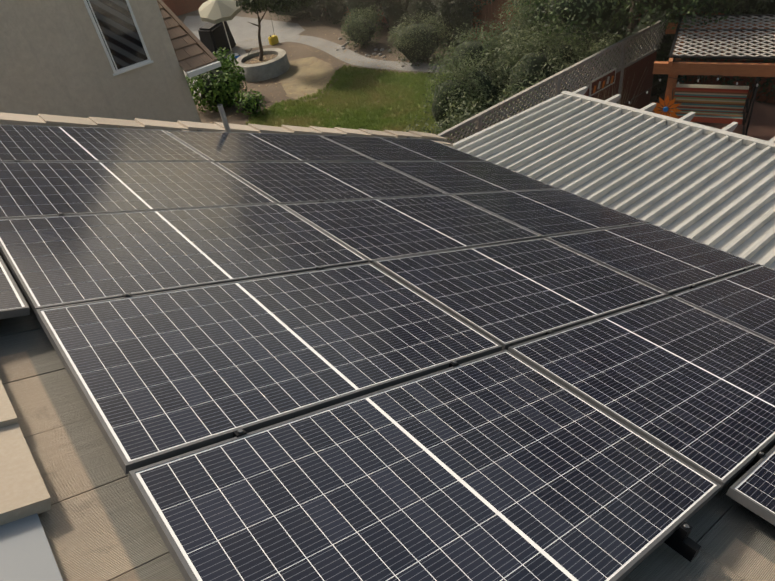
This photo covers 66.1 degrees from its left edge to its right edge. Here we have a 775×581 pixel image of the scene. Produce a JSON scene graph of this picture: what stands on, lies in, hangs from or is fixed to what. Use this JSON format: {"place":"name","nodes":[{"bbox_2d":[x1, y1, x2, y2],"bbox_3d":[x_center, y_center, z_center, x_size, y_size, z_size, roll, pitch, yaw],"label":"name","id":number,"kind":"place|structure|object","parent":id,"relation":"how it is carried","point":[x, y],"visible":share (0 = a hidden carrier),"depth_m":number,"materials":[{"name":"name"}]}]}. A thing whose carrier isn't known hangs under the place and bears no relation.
{"place":"outdoors","nodes":[
{"label":"outdoors","id":0,"kind":"place"},
{"bbox_2d":[0,0,198,124],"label":"stucco wall","id":1,"kind":"structure","parent":0,"point":[54,60],"depth_m":11.65,"materials":[{"name":"grey paint"}]},
{"bbox_2d":[83,0,153,75],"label":"window vinyl","id":2,"kind":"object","parent":1,"relation":"attached to","point":[115,24],"depth_m":11.86,"materials":[{"name":"white"}]},
{"bbox_2d":[234,48,289,81],"bbox_3d":[-4.432,-7.970,21.012,1.920,0.500,1.920,-33,44,-25],"label":"tree planter","id":3,"kind":"object","parent":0,"point":[262,70],"visible":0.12,"depth_m":20.49,"materials":[{"name":"grey concrete"}]},
{"bbox_2d":[234,0,318,60],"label":"planter tree","id":4,"kind":"object","parent":3,"relation":"in","point":[263,4],"depth_m":19.59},
{"bbox_2d":[268,18,278,44],"bbox_3d":[-4.540,-10.117,23.286,0.340,0.950,0.220,-33,44,-25],"label":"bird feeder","id":5,"kind":"object","parent":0,"point":[274,41],"depth_m":23.40,"materials":[{"name":"yellow plastic"}]},
{"bbox_2d":[177,0,774,124],"bbox_3d":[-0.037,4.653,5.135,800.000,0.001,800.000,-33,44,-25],"label":"dirt ground","id":6,"kind":"structure","parent":0,"point":[296,52],"depth_m":21.49,"materials":[{"name":"brown soil"}]},
{"bbox_2d":[157,0,220,122],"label":"roof","id":7,"kind":"object","parent":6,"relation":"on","point":[195,56],"visible":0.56,"depth_m":13.19,"materials":[{"name":"brown tile"}]},
{"bbox_2d":[185,47,246,111],"bbox_3d":[-5.390,-6.479,18.800,2.145,1.717,2.118,-33,44,-25],"label":"leafy shrub","id":8,"kind":"object","parent":6,"relation":"on","point":[218,85],"visible":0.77,"depth_m":18.48,"materials":[{"name":"green plant"}]},
{"bbox_2d":[183,15,304,98],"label":"patio","id":9,"kind":"structure","parent":6,"relation":"on","point":[242,32],"depth_m":25.26,"materials":[{"name":"grey concrete"}]},
{"bbox_2d":[198,21,235,54],"bbox_3d":[-6.676,-9.855,23.276,0.710,1.133,1.545,4,41,17],"label":"grill cover","id":10,"kind":"object","parent":9,"relation":"on","point":[213,36],"depth_m":22.84,"materials":[{"name":"black fabric"}]},
{"bbox_2d":[199,0,240,58],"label":"patio umbrella","id":11,"kind":"object","parent":9,"relation":"on","point":[212,12],"depth_m":21.60,"materials":[{"name":"beige fabric"}]},
{"bbox_2d":[233,89,265,117],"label":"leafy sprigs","id":12,"kind":"object","parent":6,"relation":"on","point":[250,102],"visible":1,"depth_m":17.86,"materials":[{"name":"green plant"}]},
{"bbox_2d":[267,3,312,23],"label":"round shrub","id":13,"kind":"object","parent":6,"relation":"on","point":[295,12],"depth_m":25.25,"materials":[{"name":"green plant"}]},
{"bbox_2d":[278,57,337,101],"bbox_3d":[-2.695,-7.166,20.055,1.905,0.001,4.499,-15,39,-6],"label":"dry grass patch","id":14,"kind":"object","parent":6,"relation":"on","point":[294,81],"visible":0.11,"depth_m":20.09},
{"bbox_2d":[304,0,329,21],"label":"hedge","id":15,"kind":"object","parent":6,"relation":"on","point":[316,10],"depth_m":24.91,"materials":[{"name":"green plant"}]},
{"bbox_2d":[183,24,452,124],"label":"dry leaf litter","id":16,"kind":"object","parent":6,"relation":"on","point":[252,62],"visible":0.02,"depth_m":20.41,"materials":[{"name":"brown plant"}]},
{"bbox_2d":[317,0,348,24],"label":"hedge","id":17,"kind":"object","parent":6,"relation":"on","point":[331,7],"depth_m":23.78,"materials":[{"name":"green plant"}]},
{"bbox_2d":[243,65,451,140],"bbox_3d":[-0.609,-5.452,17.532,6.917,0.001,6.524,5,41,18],"label":"lawn grass","id":18,"kind":"structure","parent":6,"relation":"on","point":[348,110],"depth_m":17.57,"materials":[{"name":"green plant"}]},
{"bbox_2d":[341,4,382,48],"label":"round shrub","id":19,"kind":"object","parent":6,"relation":"on","point":[354,27],"depth_m":21.25,"materials":[{"name":"green plant"}]},
{"bbox_2d":[342,0,383,32],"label":"hedge","id":20,"kind":"object","parent":6,"relation":"on","point":[352,4],"depth_m":22.18,"materials":[{"name":"green plant"}]},
{"bbox_2d":[287,35,448,72],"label":"garden path","id":21,"kind":"structure","parent":6,"relation":"on","point":[312,41],"depth_m":20.85,"materials":[{"name":"grey concrete"}]},
{"bbox_2d":[336,37,442,67],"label":"river rocks","id":22,"kind":"object","parent":6,"relation":"on","point":[375,49],"depth_m":20.97,"materials":[{"name":"grey stone"}]},
{"bbox_2d":[374,0,409,36],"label":"hedge","id":23,"kind":"object","parent":6,"relation":"on","point":[387,6],"depth_m":21.42,"materials":[{"name":"green plant"}]},
{"bbox_2d":[387,10,452,65],"bbox_3d":[0.906,-8.178,19.463,2.355,1.691,2.287,-33,44,-25],"label":"round shrub","id":24,"kind":"object","parent":6,"relation":"on","point":[429,36],"depth_m":19.06,"materials":[{"name":"green plant"}]},
{"bbox_2d":[399,0,443,43],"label":"hedge","id":25,"kind":"object","parent":6,"relation":"on","point":[411,9],"depth_m":20.10,"materials":[{"name":"green plant"}]},
{"bbox_2d":[402,115,463,142],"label":"shrub","id":26,"kind":"object","parent":6,"relation":"on","point":[440,127],"visible":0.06,"depth_m":12.49,"materials":[{"name":"green plant"}]},
{"bbox_2d":[422,49,486,136],"bbox_3d":[1.607,-4.529,14.390,1.493,2.413,1.748,-33,44,-25],"label":"garden bush","id":27,"kind":"object","parent":6,"relation":"on","point":[443,91],"depth_m":14.00,"materials":[{"name":"green plant"}]},
{"bbox_2d":[430,0,485,50],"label":"hedge","id":28,"kind":"object","parent":6,"relation":"on","point":[454,14],"depth_m":19.07,"materials":[{"name":"green plant"}]},
{"bbox_2d":[163,0,774,103],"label":"boundary fence boards","id":29,"kind":"object","parent":6,"relation":"on","point":[490,9],"depth_m":15.62,"materials":[{"name":"brown wood"}]},
{"bbox_2d":[324,0,774,102],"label":"ivy","id":30,"kind":"object","parent":29,"relation":"attached to","point":[763,7],"depth_m":13.91,"materials":[{"name":"green plant"}]},
{"bbox_2d":[436,18,507,80],"bbox_3d":[2.223,-5.730,15.606,1.909,2.571,1.764,-3,40,8],"label":"garden bush","id":31,"kind":"object","parent":6,"relation":"on","point":[469,47],"depth_m":15.10,"materials":[{"name":"green plant"}]},
{"bbox_2d":[454,51,509,111],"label":"garden bush","id":32,"kind":"object","parent":6,"relation":"on","point":[489,84],"depth_m":14.15,"materials":[{"name":"green plant"}]},
{"bbox_2d":[443,90,526,141],"bbox_3d":[2.129,-3.369,13.091,2.024,1.971,2.199,8,42,21],"label":"shrub","id":33,"kind":"object","parent":6,"relation":"on","point":[461,117],"depth_m":12.89,"materials":[{"name":"green plant"}]},
{"bbox_2d":[460,18,521,61],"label":"garden bush","id":34,"kind":"object","parent":6,"relation":"on","point":[500,31],"depth_m":15.37,"materials":[{"name":"green plant"}]},
{"bbox_2d":[475,38,524,109],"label":"garden bush","id":35,"kind":"object","parent":6,"relation":"on","point":[491,73],"depth_m":14.54,"materials":[{"name":"green plant"}]},
{"bbox_2d":[488,0,539,49],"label":"garden bush","id":36,"kind":"object","parent":6,"relation":"on","point":[519,17],"depth_m":15.63,"materials":[{"name":"green plant"}]},
{"bbox_2d":[499,17,550,62],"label":"garden bush","id":37,"kind":"object","parent":6,"relation":"on","point":[528,27],"depth_m":14.92,"materials":[{"name":"green plant"}]},
{"bbox_2d":[488,24,568,95],"bbox_3d":[3.429,-5.065,14.402,1.852,2.793,1.923,-8,39,2],"label":"garden bush","id":38,"kind":"object","parent":6,"relation":"on","point":[527,63],"depth_m":13.84,"materials":[{"name":"green plant"}]},
{"bbox_2d":[497,74,565,114],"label":"shrub","id":39,"kind":"object","parent":6,"relation":"on","point":[506,91],"depth_m":13.38,"materials":[{"name":"green plant"}]},
{"bbox_2d":[502,0,562,42],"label":"garden bush","id":40,"kind":"object","parent":6,"relation":"on","point":[534,14],"depth_m":15.89,"materials":[{"name":"green plant"}]},
{"bbox_2d":[513,0,563,22],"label":"hedge","id":41,"kind":"object","parent":6,"relation":"on","point":[530,4],"depth_m":16.92,"materials":[{"name":"green plant"}]},
{"bbox_2d":[530,0,567,30],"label":"garden bush","id":42,"kind":"object","parent":6,"relation":"on","point":[550,19],"depth_m":16.19,"materials":[{"name":"green plant"}]},
{"bbox_2d":[438,19,672,143],"bbox_3d":[3.203,-3.340,12.500,9.484,2.095,0.090,-33,44,-25],"label":"fence","id":43,"kind":"object","parent":6,"relation":"on","point":[633,67],"visible":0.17,"depth_m":12.95,"materials":[{"name":"paint"}]},
{"bbox_2d":[589,68,615,96],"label":"fence panel","id":44,"kind":"object","parent":43,"relation":"attached to","point":[607,79],"depth_m":13.10,"materials":[{"name":"grey"}]},
{"bbox_2d":[534,18,578,60],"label":"garden bush","id":45,"kind":"object","parent":6,"relation":"on","point":[555,38],"depth_m":15.37,"materials":[{"name":"green plant"}]},
{"bbox_2d":[512,17,602,76],"bbox_3d":[4.143,-5.349,14.738,1.913,2.626,1.792,-17,40,-8],"label":"garden bush","id":46,"kind":"object","parent":6,"relation":"on","point":[562,50],"depth_m":14.13,"materials":[{"name":"green plant"}]},
{"bbox_2d":[537,15,595,61],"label":"garden bush","id":47,"kind":"object","parent":6,"relation":"on","point":[572,31],"depth_m":15.60,"materials":[{"name":"green plant"}]},
{"bbox_2d":[537,41,610,91],"bbox_3d":[4.367,-4.907,14.317,2.011,2.208,1.942,-12,39,-3],"label":"shrub","id":48,"kind":"object","parent":6,"relation":"on","point":[565,66],"depth_m":13.70,"materials":[{"name":"green plant"}]},
{"bbox_2d":[565,0,645,50],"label":"tree","id":49,"kind":"object","parent":6,"relation":"on","point":[618,30],"depth_m":15.11,"materials":[{"name":"green plant"}]},
{"bbox_2d":[582,32,640,72],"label":"shrub","id":50,"kind":"object","parent":6,"relation":"on","point":[606,43],"depth_m":14.42,"materials":[{"name":"green plant"}]},
{"bbox_2d":[519,0,739,47],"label":"tree","id":51,"kind":"object","parent":6,"relation":"on","point":[562,10],"depth_m":12.41,"materials":[{"name":"green plant"}]},
{"bbox_2d":[615,3,701,100],"bbox_3d":[6.625,-6.016,14.672,1.577,2.838,2.189,-33,44,-25],"label":"tree","id":52,"kind":"object","parent":6,"relation":"on","point":[661,55],"depth_m":14.24,"materials":[{"name":"green plant"}]},
{"bbox_2d":[652,100,774,140],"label":"terracotta patio slab","id":53,"kind":"object","parent":6,"relation":"on","point":[762,123],"depth_m":13.68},
{"bbox_2d":[551,68,648,104],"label":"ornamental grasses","id":54,"kind":"object","parent":53,"relation":"on","point":[615,92],"depth_m":13.13,"materials":[{"name":"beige plant"}]},
{"bbox_2d":[572,86,774,142],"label":"roof beams","id":55,"kind":"structure","parent":53,"relation":"on","point":[732,126],"depth_m":9.68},
{"bbox_2d":[669,60,763,135],"bbox_3d":[7.029,-4.172,13.042,1.730,1.678,1.136,11,43,24],"label":"garden swing seat","id":56,"kind":"object","parent":53,"relation":"on","point":[700,106],"depth_m":13.06,"materials":[{"name":"grey metal"}]},
{"bbox_2d":[449,91,774,268],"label":"corrugated roof","id":57,"kind":"structure","parent":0,"point":[712,186],"depth_m":8.11,"materials":[{"name":"white metal"}]},
{"bbox_2d":[652,14,774,115],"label":"pergola","id":58,"kind":"object","parent":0,"point":[670,68],"depth_m":11.04,"materials":[{"name":"brown wood"}]},
{"bbox_2d":[540,75,773,104],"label":"string lights","id":59,"kind":"object","parent":58,"relation":"hanging from","point":[698,81],"depth_m":10.85},
{"bbox_2d":[652,96,681,117],"bbox_3d":[5.317,-3.457,11.398,0.600,0.600,0.050,11,43,24],"label":"flower decoration","id":60,"kind":"object","parent":58,"relation":"attached to","point":[660,103],"depth_m":11.37,"materials":[{"name":"orange metal"}]},
{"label":"house walls","id":61,"kind":"object","parent":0,"visible":0},
{"bbox_2d":[0,252,774,580],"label":"roof field tiles","id":62,"kind":"object","parent":61,"relation":"on","point":[96,522],"visible":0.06,"depth_m":1.95,"materials":[{"name":"beige tile"}]},
{"bbox_2d":[0,380,50,525],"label":"roof ridge trim tiles","id":63,"kind":"object","parent":62,"relation":"on","point":[23,492],"visible":1,"depth_m":1.73,"materials":[{"name":"beige tile"}]},
{"bbox_2d":[0,513,62,580],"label":"roof flashing","id":64,"kind":"object","parent":62,"relation":"on","point":[26,553],"depth_m":1.55,"materials":[{"name":"grey metal"}]},
{"bbox_2d":[217,104,230,131],"bbox_3d":[-1.657,-1.704,6.122,0.119,0.420,0.119,-33,44,-25],"label":"roof vent pipe","id":65,"kind":"object","parent":62,"relation":"on","point":[223,117],"visible":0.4,"depth_m":6.06,"materials":[{"name":"grey metal"}]},
{"bbox_2d":[0,112,452,146],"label":"roof edge tiles","id":66,"kind":"object","parent":62,"relation":"on","point":[40,120],"visible":0.48,"depth_m":6.23,"materials":[{"name":"beige tile"}]},
{"bbox_2d":[13,127,765,561],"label":"solar rail clamps","id":67,"kind":"object","parent":62,"relation":"attached to","point":[679,541],"visible":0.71,"depth_m":1.96,"materials":[{"name":"black metal"}]},
{"bbox_2d":[0,256,29,318],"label":"solar panel","id":68,"kind":"object","parent":67,"relation":"attached to","point":[13,302],"visible":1,"depth_m":2.45,"materials":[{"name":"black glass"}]},
{"bbox_2d":[0,124,210,161],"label":"solar panel","id":69,"kind":"object","parent":67,"relation":"attached to","point":[27,143],"visible":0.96,"depth_m":4.73,"materials":[{"name":"black glass"}]},
{"bbox_2d":[0,161,275,218],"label":"solar panel","id":70,"kind":"object","parent":67,"relation":"attached to","point":[35,189],"visible":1,"depth_m":3.95,"materials":[{"name":"black glass"}]},
{"bbox_2d":[0,203,368,314],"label":"solar panel","id":71,"kind":"object","parent":67,"relation":"attached to","point":[56,261],"visible":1,"depth_m":3.17,"materials":[{"name":"black glass"}]},
{"bbox_2d":[36,262,501,474],"bbox_3d":[-0.438,0.188,2.650,1.755,0.044,1.038,-11,32,-40],"label":"solar panel","id":72,"kind":"object","parent":67,"relation":"attached to","point":[159,376],"visible":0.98,"depth_m":2.42,"materials":[{"name":"black glass"}]},
{"bbox_2d":[164,130,374,162],"bbox_3d":[-1.115,-1.402,5.850,1.755,0.045,1.038,-11,32,-40],"label":"solar panel","id":73,"kind":"object","parent":67,"relation":"attached to","point":[214,147],"visible":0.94,"depth_m":5.75,"materials":[{"name":"black glass"}]},
{"bbox_2d":[215,161,446,203],"bbox_3d":[-0.442,-0.951,5.165,1.755,0.039,1.038,-11,32,-40],"label":"solar panel","id":74,"kind":"object","parent":67,"relation":"attached to","point":[290,182],"visible":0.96,"depth_m":5.04,"materials":[{"name":"black glass"}]},
{"bbox_2d":[320,135,485,161],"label":"solar panel","id":75,"kind":"object","parent":67,"relation":"on","point":[377,149],"visible":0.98,"depth_m":6.91,"materials":[{"name":"black glass"}]},
{"bbox_2d":[281,194,541,262],"bbox_3d":[0.226,-0.507,4.480,1.755,0.044,1.038,-11,32,-40],"label":"solar panel","id":76,"kind":"object","parent":67,"relation":"attached to","point":[371,230],"visible":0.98,"depth_m":4.35,"materials":[{"name":"black glass"}]},
{"bbox_2d":[129,349,721,580],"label":"solar panel","id":77,"kind":"object","parent":67,"relation":"attached to","point":[505,465],"visible":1,"depth_m":1.88,"materials":[{"name":"black glass"}]},
{"bbox_2d":[378,161,558,194],"bbox_3d":[0.890,-1.202,6.308,1.755,0.042,1.038,-11,32,-40],"label":"solar panel","id":78,"kind":"object","parent":67,"relation":"on","point":[454,177],"visible":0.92,"depth_m":6.22,"materials":[{"name":"black glass"}]},
{"bbox_2d":[372,238,666,349],"bbox_3d":[0.897,-0.060,3.795,1.755,0.048,1.038,-11,32,-40],"label":"solar panel","id":79,"kind":"object","parent":67,"relation":"attached to","point":[507,295],"visible":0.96,"depth_m":3.63,"materials":[{"name":"black glass"}]},
{"bbox_2d":[451,189,646,237],"bbox_3d":[1.560,-0.756,5.625,1.755,0.043,1.038,-11,32,-40],"label":"solar panel","id":80,"kind":"object","parent":67,"relation":"on","point":[543,213],"visible":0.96,"depth_m":5.52,"materials":[{"name":"black glass"}]},
{"bbox_2d":[508,295,774,489],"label":"solar panel","id":81,"kind":"object","parent":67,"relation":"attached to","point":[690,385],"visible":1,"depth_m":2.88,"materials":[{"name":"black glass"}]},
{"bbox_2d":[545,223,758,296],"bbox_3d":[2.231,-0.309,4.939,1.755,0.041,1.038,-11,32,-40],"label":"solar panel","id":82,"kind":"object","parent":67,"relation":"on","point":[666,261],"visible":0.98,"depth_m":4.80,"materials":[{"name":"black glass"}]},
{"bbox_2d":[672,265,774,342],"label":"solar panel","id":83,"kind":"object","parent":67,"relation":"on","point":[745,299],"visible":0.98,"depth_m":4.15,"materials":[{"name":"black glass"}]},
{"bbox_2d":[726,446,774,525],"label":"solar panel","id":84,"kind":"object","parent":67,"relation":"attached to","point":[752,488],"visible":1,"depth_m":2.21,"materials":[{"name":"black glass"}]}
]}

